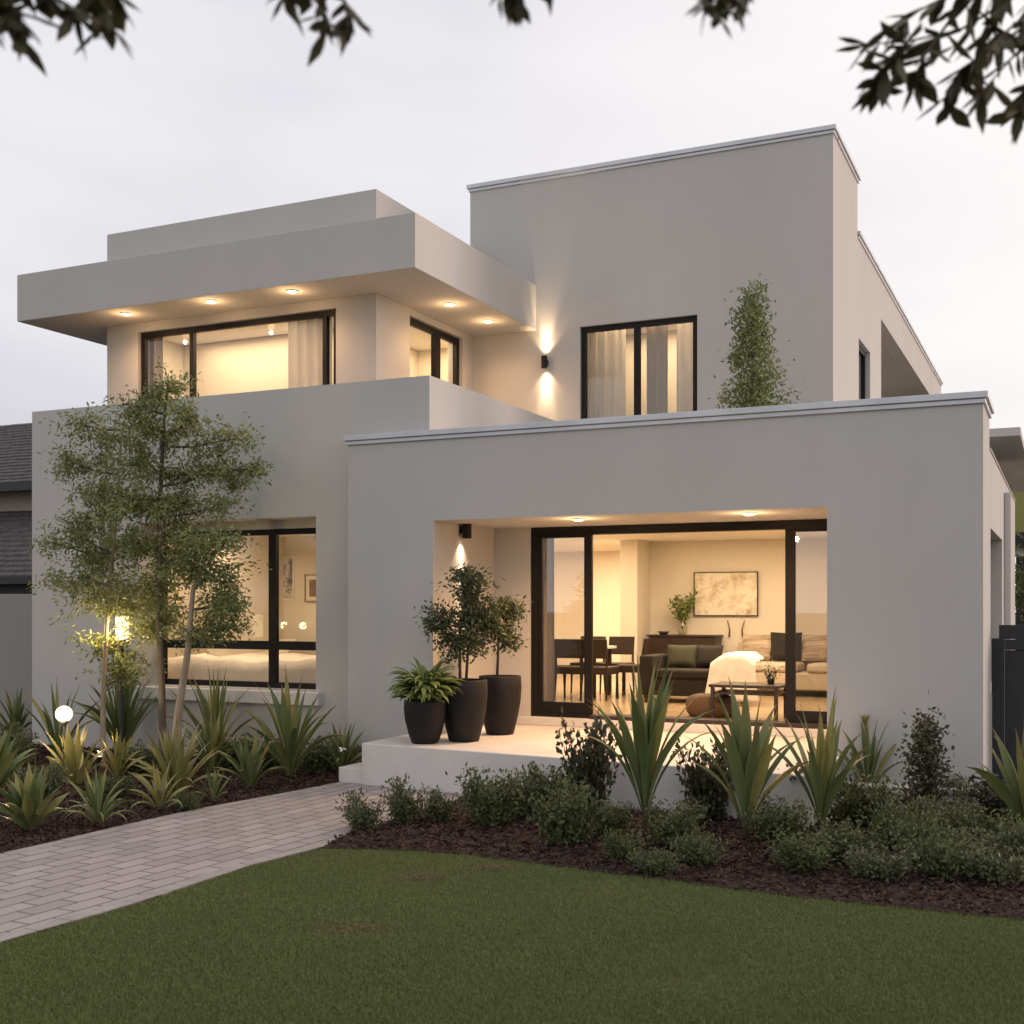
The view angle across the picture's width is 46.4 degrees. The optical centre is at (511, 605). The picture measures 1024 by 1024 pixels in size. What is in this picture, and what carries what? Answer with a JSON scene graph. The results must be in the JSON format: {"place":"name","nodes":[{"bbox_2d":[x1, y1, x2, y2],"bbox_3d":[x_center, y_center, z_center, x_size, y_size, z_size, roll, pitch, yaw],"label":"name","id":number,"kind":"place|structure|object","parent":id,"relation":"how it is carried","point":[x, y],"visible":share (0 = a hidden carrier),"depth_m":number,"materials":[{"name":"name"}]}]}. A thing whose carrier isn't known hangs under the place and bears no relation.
{"place":"outdoors","nodes":[
{"label":"outdoors","id":0,"kind":"place"},
{"bbox_2d":[0,423,31,593],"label":"neighbour house","id":1,"kind":"structure","parent":0,"point":[15,500],"depth_m":25.61,"materials":[{"name":"tile"}]},
{"bbox_2d":[0,0,142,76],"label":"overhanging branch","id":2,"kind":"object","parent":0,"point":[107,18],"visible":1,"depth_m":2.63,"materials":[{"name":"green plant"}]},
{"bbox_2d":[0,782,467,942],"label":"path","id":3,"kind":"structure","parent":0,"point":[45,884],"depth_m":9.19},
{"bbox_2d":[266,0,372,66],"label":"overhanging branch","id":4,"kind":"object","parent":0,"point":[343,30],"visible":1,"depth_m":2.62,"materials":[{"name":"green plant"}]},
{"bbox_2d":[0,847,1023,1023],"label":"lawn","id":5,"kind":"structure","parent":0,"point":[679,988],"depth_m":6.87,"materials":[{"name":"green plant"}]},
{"bbox_2d":[0,0,1023,611],"label":"sky","id":6,"kind":"structure","parent":0,"point":[218,109],"materials":[{"name":"white"}]},
{"bbox_2d":[489,0,552,26],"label":"overhanging branch","id":7,"kind":"object","parent":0,"point":[516,12],"visible":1,"depth_m":2.61,"materials":[{"name":"green plant"}]},
{"bbox_2d":[684,0,753,39],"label":"overhanging branch","id":8,"kind":"object","parent":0,"point":[717,11],"visible":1,"depth_m":2.59,"materials":[{"name":"green plant"}]},
{"bbox_2d":[836,0,1023,145],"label":"overhanging branch","id":9,"kind":"object","parent":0,"point":[880,85],"visible":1,"depth_m":3.18,"materials":[{"name":"green plant"}]},
{"bbox_2d":[1012,492,1023,639],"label":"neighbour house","id":10,"kind":"structure","parent":0,"point":[1019,513],"depth_m":27.62,"materials":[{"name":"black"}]},
{"label":"ground","id":11,"kind":"structure","parent":0,"visible":0},
{"bbox_2d":[0,594,31,737],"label":"boundary wall","id":12,"kind":"structure","parent":11,"relation":"on","point":[15,639],"depth_m":17.60,"materials":[{"name":"grey paint"}]},
{"bbox_2d":[0,845,321,942],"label":"path edging","id":13,"kind":"object","parent":11,"relation":"on","point":[79,916],"visible":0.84,"depth_m":7.78,"materials":[{"name":"grey concrete"}]},
{"bbox_2d":[0,741,339,853],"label":"garden bed","id":14,"kind":"object","parent":11,"relation":"on","point":[68,828],"visible":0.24,"depth_m":11.29,"materials":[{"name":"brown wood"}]},
{"bbox_2d":[0,684,31,739],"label":"sword plant","id":15,"kind":"object","parent":14,"relation":"on","point":[16,711],"visible":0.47,"depth_m":16.63,"materials":[{"name":"green plant"}]},
{"bbox_2d":[0,722,36,788],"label":"sword plant","id":16,"kind":"object","parent":14,"relation":"on","point":[7,766],"visible":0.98,"depth_m":11.70,"materials":[{"name":"green plant"}]},
{"bbox_2d":[0,762,75,831],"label":"sword plant","id":17,"kind":"object","parent":14,"relation":"on","point":[25,807],"visible":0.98,"depth_m":9.99,"materials":[{"name":"green plant"}]},
{"bbox_2d":[6,756,72,798],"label":"shrub","id":18,"kind":"object","parent":14,"relation":"on","point":[54,774],"visible":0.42,"depth_m":11.68,"materials":[{"name":"green plant"}]},
{"bbox_2d":[16,675,99,758],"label":"sword plant","id":19,"kind":"object","parent":14,"relation":"on","point":[47,721],"visible":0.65,"depth_m":14.72,"materials":[{"name":"green plant"}]},
{"bbox_2d":[38,718,110,785],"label":"sword plant","id":20,"kind":"object","parent":14,"relation":"on","point":[73,758],"visible":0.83,"depth_m":12.43,"materials":[{"name":"green plant"}]},
{"bbox_2d":[27,402,169,767],"bbox_3d":[-4.855,-0.223,14.053,1.615,4.349,1.747,0,0,25],"label":"slim tree","id":21,"kind":"object","parent":14,"relation":"on","point":[106,645],"visible":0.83,"depth_m":13.92,"materials":[{"name":"green plant"}]},
{"bbox_2d":[61,762,140,825],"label":"sword plant","id":22,"kind":"object","parent":14,"relation":"on","point":[95,801],"visible":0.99,"depth_m":10.30,"materials":[{"name":"green plant"}]},
{"bbox_2d":[85,728,144,778],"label":"sword plant","id":23,"kind":"object","parent":14,"relation":"on","point":[117,758],"visible":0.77,"depth_m":13.02,"materials":[{"name":"green plant"}]},
{"bbox_2d":[66,660,170,748],"bbox_3d":[-4.941,1.250,15.010,1.282,1.380,1.059,0,0,-38],"label":"sword plant","id":24,"kind":"object","parent":14,"relation":"on","point":[131,720],"visible":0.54,"depth_m":14.98,"materials":[{"name":"green plant"}]},
{"bbox_2d":[112,739,165,778],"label":"shrub","id":25,"kind":"object","parent":14,"relation":"on","point":[146,754],"visible":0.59,"depth_m":13.12,"materials":[{"name":"green plant"}]},
{"bbox_2d":[126,752,189,811],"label":"sword plant","id":26,"kind":"object","parent":14,"relation":"on","point":[158,791],"visible":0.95,"depth_m":10.99,"materials":[{"name":"green plant"}]},
{"bbox_2d":[70,357,275,772],"bbox_3d":[-3.866,-0.406,13.703,2.161,4.716,1.747,0,0,-29],"label":"slim tree","id":27,"kind":"object","parent":14,"relation":"on","point":[158,509],"visible":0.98,"depth_m":13.54,"materials":[{"name":"green plant"}]},
{"bbox_2d":[126,718,229,795],"bbox_3d":[-3.259,1.486,11.668,0.949,0.908,1.013,0,0,25],"label":"sword plant","id":28,"kind":"object","parent":14,"relation":"on","point":[181,763],"visible":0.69,"depth_m":11.63,"materials":[{"name":"green plant"}]},
{"bbox_2d":[142,519,271,742],"bbox_3d":[-3.284,0.513,12.907,1.330,2.881,1.045,0,0,25],"label":"slim tree","id":29,"kind":"object","parent":14,"relation":"on","point":[223,604],"visible":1,"depth_m":12.85,"materials":[{"name":"green plant"}]},
{"bbox_2d":[182,710,243,772],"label":"sword plant","id":30,"kind":"object","parent":14,"relation":"on","point":[210,731],"visible":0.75,"depth_m":13.38,"materials":[{"name":"green plant"}]},
{"bbox_2d":[166,662,261,744],"bbox_3d":[-3.579,1.294,14.387,1.205,1.292,1.230,0,0,-38],"label":"sword plant","id":31,"kind":"object","parent":14,"relation":"on","point":[212,706],"visible":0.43,"depth_m":14.37,"materials":[{"name":"green plant"}]},
{"bbox_2d":[212,730,289,789],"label":"sword plant","id":32,"kind":"object","parent":14,"relation":"on","point":[251,762],"visible":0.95,"depth_m":12.30,"materials":[{"name":"green plant"}]},
{"bbox_2d":[231,665,346,777],"bbox_3d":[-2.481,1.292,13.149,1.229,1.295,1.408,0,0,-20],"label":"sword plant","id":33,"kind":"object","parent":14,"relation":"on","point":[289,748],"visible":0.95,"depth_m":13.15,"materials":[{"name":"green plant"}]},
{"bbox_2d":[298,735,336,773],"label":"shrub","id":34,"kind":"object","parent":14,"relation":"on","point":[314,762],"visible":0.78,"depth_m":13.43,"materials":[{"name":"green plant"}]},
{"bbox_2d":[304,722,362,771],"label":"sword plant","id":35,"kind":"object","parent":14,"relation":"on","point":[339,752],"visible":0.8,"depth_m":13.39,"materials":[{"name":"green plant"}]},
{"bbox_2d":[0,782,345,856],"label":"path edging","id":36,"kind":"object","parent":11,"relation":"on","point":[44,845],"visible":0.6,"depth_m":10.49,"materials":[{"name":"grey concrete"}]},
{"bbox_2d":[17,124,1023,788],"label":"house","id":37,"kind":"structure","parent":11,"relation":"on","point":[875,482],"depth_m":15.61,"materials":[{"name":"paint"}]},
{"bbox_2d":[161,528,315,688],"bbox_3d":[-3.434,0.032,15.380,2.725,2.009,0.076,0,0,25],"label":"window","id":38,"kind":"structure","parent":37,"relation":"in","point":[273,645],"depth_m":15.17,"materials":[{"name":"black metal"}]},
{"bbox_2d":[141,310,335,398],"bbox_3d":[-3.895,-2.938,16.915,3.430,2.155,0.076,0,0,25],"label":"window","id":39,"kind":"structure","parent":37,"relation":"in","point":[325,315],"depth_m":16.93,"materials":[{"name":"black metal"}]},
{"bbox_2d":[168,651,315,682],"bbox_3d":[-3.199,1.107,16.787,3.250,0.865,2.020,0,0,25],"label":"bed","id":40,"kind":"object","parent":37,"relation":"on","point":[248,667],"visible":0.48,"depth_m":16.03,"materials":[{"name":"white fabric"}]},
{"bbox_2d":[288,317,331,387],"bbox_3d":[-2.809,-2.850,16.642,0.720,2.500,0.094,0,0,25],"label":"curtain","id":41,"kind":"object","parent":37,"relation":"hanging from","point":[304,353],"visible":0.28,"depth_m":16.67,"materials":[{"name":"white fabric"}]},
{"bbox_2d":[410,318,458,385],"bbox_3d":[-1.170,-2.957,17.435,0.076,2.195,1.610,0,0,25],"label":"window","id":42,"kind":"structure","parent":37,"relation":"in","point":[436,334],"depth_m":17.51,"materials":[{"name":"black metal"}]},
{"bbox_2d":[544,538,553,700],"bbox_3d":[0.447,0.145,14.924,0.173,2.390,0.050,0,0,21],"label":"curtain","id":43,"kind":"object","parent":37,"relation":"hanging from","point":[548,619],"visible":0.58,"depth_m":14.92,"materials":[{"name":"beige fabric"}]},
{"bbox_2d":[554,639,582,699],"bbox_3d":[0.883,0.916,17.427,0.440,0.881,0.468,0,0,22],"label":"dining chair","id":44,"kind":"object","parent":37,"relation":"on","point":[567,648],"visible":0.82,"depth_m":17.24,"materials":[{"name":"brown wood"}]},
{"bbox_2d":[581,639,618,700],"bbox_3d":[1.266,0.916,17.305,0.440,0.881,0.468,0,0,28],"label":"dining chair","id":45,"kind":"object","parent":37,"relation":"on","point":[600,649],"visible":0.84,"depth_m":17.09,"materials":[{"name":"brown wood"}]},
{"bbox_2d":[588,329,625,417],"bbox_3d":[1.388,-2.940,17.939,0.653,2.680,0.094,0,0,25],"label":"curtain","id":46,"kind":"object","parent":37,"relation":"hanging from","point":[606,373],"visible":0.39,"depth_m":17.90,"materials":[{"name":"white fabric"}]},
{"bbox_2d":[599,636,634,694],"bbox_3d":[1.625,0.916,18.459,0.440,0.881,0.468,0,0,25],"label":"dining chair","id":47,"kind":"object","parent":37,"relation":"on","point":[624,645],"visible":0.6,"depth_m":18.57,"materials":[{"name":"brown wood"}]},
{"bbox_2d":[581,316,696,418],"bbox_3d":[1.853,-2.922,17.417,1.780,2.425,0.076,0,0,25],"label":"window","id":48,"kind":"structure","parent":37,"relation":"in","point":[637,326],"depth_m":17.40,"materials":[{"name":"black metal"}]},
{"bbox_2d":[647,325,667,413],"bbox_3d":[2.155,-2.940,17.650,0.324,2.680,0.089,0,0,25],"label":"curtain","id":49,"kind":"object","parent":37,"relation":"hanging from","point":[657,369],"visible":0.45,"depth_m":17.65,"materials":[{"name":"beige fabric"}]},
{"bbox_2d":[531,519,826,723],"bbox_3d":[2.004,0.194,13.904,3.842,2.305,0.140,0,0,25],"label":"sliding door","id":50,"kind":"structure","parent":37,"relation":"in","point":[539,707],"depth_m":14.33,"materials":[{"name":"black metal"}]},
{"bbox_2d":[640,653,723,701],"bbox_3d":[2.604,1.025,16.933,1.400,0.660,0.860,0,0,25],"label":"sofa","id":51,"kind":"object","parent":37,"relation":"on","point":[687,681],"visible":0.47,"depth_m":16.68,"materials":[{"name":"brown fabric"}]},
{"bbox_2d":[667,645,696,667],"bbox_3d":[2.435,0.718,17.132,0.420,0.340,0.140,0,-17,16],"label":"cushion","id":52,"kind":"object","parent":51,"relation":"on","point":[681,655],"visible":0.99,"depth_m":17.07,"materials":[{"name":"green fabric"}]},
{"bbox_2d":[705,651,763,701],"bbox_3d":[3.129,0.963,16.519,0.760,0.644,0.894,0,0,25],"label":"throw blanket","id":53,"kind":"object","parent":51,"relation":"on","point":[740,666],"visible":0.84,"depth_m":16.21,"materials":[{"name":"white fabric"}]},
{"bbox_2d":[677,322,692,411],"bbox_3d":[2.622,-2.940,17.367,0.473,2.680,0.063,0,0,25],"label":"curtain","id":54,"kind":"object","parent":37,"relation":"hanging from","point":[684,367],"visible":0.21,"depth_m":17.41,"materials":[{"name":"white fabric"}]},
{"bbox_2d":[646,634,723,653],"bbox_3d":[2.794,0.910,19.319,1.160,0.890,0.450,0,0,25],"label":"sideboard","id":55,"kind":"object","parent":37,"relation":"on","point":[660,643],"visible":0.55,"depth_m":19.16,"materials":[{"name":"brown wood"}]},
{"bbox_2d":[685,693,731,717],"bbox_3d":[2.444,1.215,14.682,0.620,0.280,0.620,0,0,25],"label":"ottoman","id":56,"kind":"object","parent":37,"relation":"on","point":[699,704],"visible":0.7,"depth_m":14.44,"materials":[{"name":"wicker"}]},
{"bbox_2d":[694,571,757,615],"bbox_3d":[3.442,-0.195,19.255,1.050,0.710,0.034,0,0,25],"label":"framed picture","id":57,"kind":"object","parent":37,"relation":"attached to","point":[727,594],"visible":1,"depth_m":19.25,"materials":[{"name":"beige paper"}]},
{"bbox_2d":[709,681,784,720],"bbox_3d":[2.855,1.145,14.381,0.840,0.420,0.600,0,0,25],"label":"coffee table","id":58,"kind":"object","parent":37,"relation":"on","point":[775,692],"visible":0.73,"depth_m":14.23,"materials":[{"name":"brown wood"}]},
{"bbox_2d":[722,640,826,690],"bbox_3d":[4.497,0.895,18.166,2.700,0.720,0.990,0,0,25],"label":"sofa","id":59,"kind":"object","parent":37,"relation":"on","point":[811,675],"visible":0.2,"depth_m":17.77,"materials":[{"name":"fabric"}]},
{"bbox_2d":[801,635,826,660],"bbox_3d":[4.654,0.644,18.267,0.450,0.420,0.140,0,-17,25],"label":"cushion","id":60,"kind":"object","parent":59,"relation":"on","point":[814,648],"visible":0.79,"depth_m":18.22,"materials":[{"name":"beige fabric"}]},
{"bbox_2d":[992,625,1023,783],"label":"side gate","id":61,"kind":"structure","parent":37,"relation":"attached to","point":[1007,683],"depth_m":12.29,"materials":[{"name":"metal"}]},
{"bbox_2d":[362,724,841,826],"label":"terrace","id":62,"kind":"structure","parent":11,"relation":"on","point":[386,759],"depth_m":12.09,"materials":[{"name":"white concrete"}]},
{"bbox_2d":[404,698,445,743],"bbox_3d":[-0.921,1.220,12.648,0.450,0.460,0.450,0,0,25],"label":"plant pot","id":63,"kind":"object","parent":62,"relation":"on","point":[424,720],"visible":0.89,"depth_m":12.48,"materials":[{"name":"ceramic"}]},
{"bbox_2d":[386,655,464,702],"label":"potted plant","id":64,"kind":"object","parent":63,"relation":"on","point":[422,683],"visible":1,"depth_m":12.50,"materials":[{"name":"green plant"}]},
{"bbox_2d":[441,678,487,742],"bbox_3d":[-0.515,1.120,12.835,0.510,0.660,0.510,0,0,25],"label":"plant pot","id":65,"kind":"object","parent":62,"relation":"on","point":[465,717],"visible":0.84,"depth_m":12.64,"materials":[{"name":"ceramic"}]},
{"bbox_2d":[412,562,513,680],"bbox_3d":[-0.500,0.174,12.916,1.114,1.313,0.653,0,0,-15],"label":"potted tree","id":66,"kind":"object","parent":65,"relation":"on","point":[472,613],"visible":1,"depth_m":12.88,"materials":[{"name":"green plant"}]},
{"bbox_2d":[479,675,521,734],"bbox_3d":[-0.136,1.120,13.537,0.490,0.660,0.490,0,0,25],"label":"plant pot","id":67,"kind":"object","parent":62,"relation":"on","point":[503,703],"visible":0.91,"depth_m":13.35,"materials":[{"name":"ceramic"}]},
{"bbox_2d":[485,594,534,676],"bbox_3d":[-0.095,0.350,13.460,0.653,0.962,0.579,0,0,25],"label":"potted tree","id":68,"kind":"object","parent":67,"relation":"on","point":[511,611],"visible":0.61,"depth_m":13.44,"materials":[{"name":"green plant"}]},
{"bbox_2d":[322,798,1023,920],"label":"garden bed","id":69,"kind":"object","parent":11,"relation":"on","point":[717,883],"visible":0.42,"depth_m":8.54,"materials":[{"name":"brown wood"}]},
{"bbox_2d":[335,787,387,832],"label":"shrub","id":70,"kind":"object","parent":69,"relation":"on","point":[361,816],"visible":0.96,"depth_m":10.03,"materials":[{"name":"green plant"}]},
{"bbox_2d":[379,772,429,824],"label":"shrub","id":71,"kind":"object","parent":69,"relation":"on","point":[403,805],"visible":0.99,"depth_m":10.37,"materials":[{"name":"green plant"}]},
{"bbox_2d":[421,784,464,822],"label":"shrub","id":72,"kind":"object","parent":69,"relation":"on","point":[436,804],"visible":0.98,"depth_m":10.44,"materials":[{"name":"green plant"}]},
{"bbox_2d":[445,761,533,828],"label":"shrub","id":73,"kind":"object","parent":69,"relation":"on","point":[492,803],"visible":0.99,"depth_m":10.24,"materials":[{"name":"green plant"}]},
{"bbox_2d":[499,761,550,817],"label":"shrub","id":74,"kind":"object","parent":69,"relation":"on","point":[524,811],"visible":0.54,"depth_m":10.66,"materials":[{"name":"green plant"}]},
{"bbox_2d":[517,760,577,818],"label":"shrub","id":75,"kind":"object","parent":69,"relation":"on","point":[551,783],"visible":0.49,"depth_m":10.63,"materials":[{"name":"green plant"}]},
{"bbox_2d":[517,773,613,846],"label":"shrub","id":76,"kind":"object","parent":69,"relation":"on","point":[565,820],"visible":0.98,"depth_m":9.38,"materials":[{"name":"green plant"}]},
{"bbox_2d":[555,706,624,815],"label":"shrub","id":77,"kind":"object","parent":69,"relation":"on","point":[592,769],"visible":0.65,"depth_m":10.61,"materials":[{"name":"green plant"}]},
{"bbox_2d":[585,798,641,837],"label":"shrub","id":78,"kind":"object","parent":69,"relation":"on","point":[618,820],"visible":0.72,"depth_m":9.81,"materials":[{"name":"green plant"}]},
{"bbox_2d":[592,825,650,863],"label":"shrub","id":79,"kind":"object","parent":69,"relation":"on","point":[624,845],"visible":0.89,"depth_m":8.82,"materials":[{"name":"green plant"}]},
{"bbox_2d":[583,652,716,836],"bbox_3d":[1.104,1.142,9.755,1.093,1.595,1.062,0,0,25],"label":"sword plant","id":80,"kind":"object","parent":69,"relation":"on","point":[639,750],"visible":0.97,"depth_m":9.72,"materials":[{"name":"green plant"}]},
{"bbox_2d":[617,846,684,875],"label":"shrub","id":81,"kind":"object","parent":69,"relation":"on","point":[645,861],"visible":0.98,"depth_m":8.40,"materials":[{"name":"green plant"}]},
{"bbox_2d":[631,796,713,848],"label":"shrub","id":82,"kind":"object","parent":69,"relation":"on","point":[665,828],"visible":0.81,"depth_m":9.34,"materials":[{"name":"green plant"}]},
{"bbox_2d":[662,828,738,866],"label":"shrub","id":83,"kind":"object","parent":69,"relation":"on","point":[700,852],"visible":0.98,"depth_m":8.66,"materials":[{"name":"green plant"}]},
{"bbox_2d":[670,736,734,823],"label":"shrub","id":84,"kind":"object","parent":69,"relation":"on","point":[699,783],"visible":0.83,"depth_m":10.44,"materials":[{"name":"green plant"}]},
{"bbox_2d":[683,676,817,838],"bbox_3d":[1.860,1.255,9.698,1.027,1.370,0.978,0,0,-23],"label":"sword plant","id":85,"kind":"object","parent":69,"relation":"on","point":[747,758],"visible":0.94,"depth_m":9.65,"materials":[{"name":"green plant"}]},
{"bbox_2d":[737,791,821,846],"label":"shrub","id":86,"kind":"object","parent":69,"relation":"on","point":[786,821],"visible":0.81,"depth_m":9.40,"materials":[{"name":"green plant"}]},
{"bbox_2d":[756,828,846,875],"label":"shrub","id":87,"kind":"object","parent":69,"relation":"on","point":[795,857],"visible":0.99,"depth_m":8.46,"materials":[{"name":"green plant"}]},
{"bbox_2d":[773,687,874,835],"bbox_3d":[2.561,1.288,9.803,0.837,1.304,0.946,0,0,-30],"label":"sword plant","id":88,"kind":"object","parent":69,"relation":"on","point":[824,781],"visible":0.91,"depth_m":9.74,"materials":[{"name":"green plant"}]},
{"bbox_2d":[799,814,891,864],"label":"shrub","id":89,"kind":"object","parent":69,"relation":"on","point":[853,837],"visible":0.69,"depth_m":8.81,"materials":[{"name":"green plant"}]},
{"bbox_2d":[830,764,910,828],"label":"shrub","id":90,"kind":"object","parent":69,"relation":"on","point":[853,803],"visible":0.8,"depth_m":10.20,"materials":[{"name":"green plant"}]},
{"bbox_2d":[838,714,903,782],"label":"sword plant","id":91,"kind":"object","parent":69,"relation":"on","point":[870,762],"visible":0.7,"depth_m":11.32,"materials":[{"name":"green plant"}]},
{"bbox_2d":[836,838,923,881],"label":"shrub","id":92,"kind":"object","parent":69,"relation":"on","point":[874,867],"visible":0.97,"depth_m":8.20,"materials":[{"name":"green plant"}]},
{"bbox_2d":[856,798,966,849],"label":"shrub","id":93,"kind":"object","parent":69,"relation":"on","point":[882,821],"visible":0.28,"depth_m":9.32,"materials":[{"name":"green plant"}]},
{"bbox_2d":[871,813,976,863],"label":"shrub","id":94,"kind":"object","parent":69,"relation":"on","point":[910,829],"visible":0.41,"depth_m":8.82,"materials":[{"name":"green plant"}]},
{"bbox_2d":[889,690,967,813],"bbox_3d":[3.620,1.360,10.412,0.748,1.289,0.632,0,0,43],"label":"conical shrub","id":95,"kind":"object","parent":69,"relation":"on","point":[929,767],"visible":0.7,"depth_m":10.36,"materials":[{"name":"green plant"}]},
{"bbox_2d":[905,786,985,833],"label":"shrub","id":96,"kind":"object","parent":69,"relation":"on","point":[924,806],"visible":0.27,"depth_m":9.75,"materials":[{"name":"green plant"}]},
{"bbox_2d":[894,828,1010,880],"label":"shrub","id":97,"kind":"object","parent":69,"relation":"on","point":[940,861],"visible":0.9,"depth_m":8.25,"materials":[{"name":"green plant"}]},
{"bbox_2d":[939,823,1019,859],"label":"shrub","id":98,"kind":"object","parent":69,"relation":"on","point":[988,838],"visible":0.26,"depth_m":8.63,"materials":[{"name":"green plant"}]},
{"bbox_2d":[942,799,1023,851],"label":"shrub","id":99,"kind":"object","parent":69,"relation":"on","point":[974,824],"visible":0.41,"depth_m":9.24,"materials":[{"name":"green plant"}]},
{"bbox_2d":[956,767,1015,823],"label":"shrub","id":100,"kind":"object","parent":69,"relation":"on","point":[995,801],"visible":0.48,"depth_m":10.30,"materials":[{"name":"green plant"}]},
{"bbox_2d":[954,838,1023,885],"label":"shrub","id":101,"kind":"object","parent":69,"relation":"on","point":[996,870],"visible":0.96,"depth_m":8.07,"materials":[{"name":"green plant"}]},
{"bbox_2d":[965,728,1023,827],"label":"sword plant","id":102,"kind":"object","parent":69,"relation":"on","point":[1012,796],"visible":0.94,"depth_m":9.61,"materials":[{"name":"green plant"}]},
{"bbox_3d":[3.037,-1.758,15.123,0.560,0.515,0.560,0,0,25],"label":"planter","id":103,"kind":"object","parent":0,"visible":0},
{"bbox_2d":[707,273,810,408],"bbox_3d":[3.064,-3.016,15.282,1.090,2.418,1.414,0,0,-24],"label":"conical tree","id":104,"kind":"object","parent":103,"relation":"on","point":[756,348],"visible":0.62,"depth_m":15.03,"materials":[{"name":"green plant"}]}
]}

